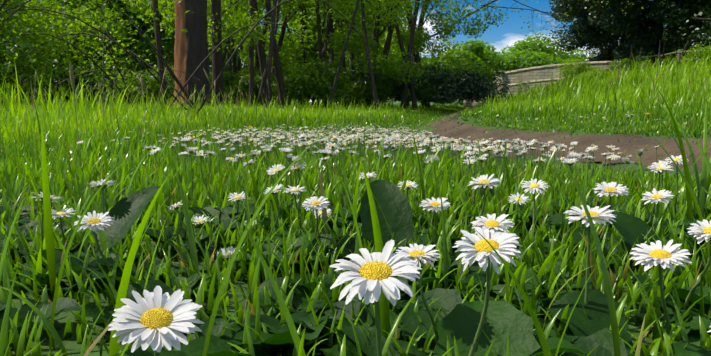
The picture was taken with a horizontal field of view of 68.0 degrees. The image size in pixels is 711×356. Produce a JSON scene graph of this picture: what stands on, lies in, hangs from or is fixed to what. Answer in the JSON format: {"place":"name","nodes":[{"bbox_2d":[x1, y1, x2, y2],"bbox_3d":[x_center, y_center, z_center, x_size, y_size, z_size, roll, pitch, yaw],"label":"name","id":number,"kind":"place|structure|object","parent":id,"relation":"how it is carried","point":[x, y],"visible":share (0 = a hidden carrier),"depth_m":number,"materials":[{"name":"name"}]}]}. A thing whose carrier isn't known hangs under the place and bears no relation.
{"place":"outdoors","nodes":[
{"label":"outdoors","id":0,"kind":"place"},
{"bbox_2d":[0,74,710,355],"bbox_3d":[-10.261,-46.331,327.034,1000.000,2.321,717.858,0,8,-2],"label":"ground","id":1,"kind":"structure","parent":0,"point":[583,333],"depth_m":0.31,"materials":[{"name":"green plant"}]},
{"bbox_2d":[173,0,238,105],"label":"tree trunk","id":2,"kind":"object","parent":1,"relation":"on","point":[191,50],"visible":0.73,"depth_m":9.86,"materials":[{"name":"brown plant"}]},
{"bbox_2d":[0,0,650,105],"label":"bushes","id":3,"kind":"object","parent":1,"relation":"on","point":[306,83],"visible":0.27,"depth_m":13.83,"materials":[{"name":"green plant"}]},
{"bbox_2d":[0,60,704,153],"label":"grass seed stalks","id":4,"kind":"object","parent":1,"relation":"on","point":[72,82],"depth_m":5.36,"materials":[{"name":"green plant"}]},
{"bbox_2d":[0,0,710,104],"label":"tree leaves","id":5,"kind":"object","parent":1,"relation":"on","point":[394,53],"visible":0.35,"depth_m":13.21,"materials":[{"name":"green plant"}]},
{"bbox_2d":[0,39,710,153],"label":"tall grass","id":6,"kind":"structure","parent":1,"relation":"on","point":[628,88],"depth_m":5.70,"materials":[{"name":"green plant"}]},
{"bbox_2d":[0,0,710,118],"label":"tree","id":7,"kind":"object","parent":1,"relation":"on","point":[615,27],"depth_m":14.93,"materials":[{"name":"green plant"}]},
{"bbox_2d":[19,106,710,355],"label":"daisies","id":8,"kind":"object","parent":1,"relation":"on","point":[156,320],"visible":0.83,"depth_m":0.29,"materials":[{"name":"white plant"}]},
{"bbox_2d":[266,31,695,77],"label":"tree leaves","id":9,"kind":"object","parent":1,"relation":"on","point":[521,55],"visible":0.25,"depth_m":67.40,"materials":[{"name":"green plant"}]},
{"bbox_2d":[463,61,680,106],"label":"stone wall","id":10,"kind":"structure","parent":1,"relation":"on","point":[530,75],"depth_m":38.22,"materials":[{"name":"grey stone"}]},
{"bbox_2d":[606,49,696,69],"bbox_3d":[16.971,-6.359,29.744,0.487,1.697,27.709,0,8,-1],"label":"fence","id":11,"kind":"object","parent":1,"relation":"on","point":[678,52],"visible":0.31,"depth_m":29.62,"materials":[{"name":"brown wood"}]},
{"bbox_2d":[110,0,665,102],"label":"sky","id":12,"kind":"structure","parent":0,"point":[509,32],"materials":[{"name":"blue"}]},
{"bbox_2d":[425,107,710,173],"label":"dirt path","id":13,"kind":"structure","parent":0,"point":[669,146],"depth_m":1.85,"materials":[{"name":"brown soil"}]}
]}

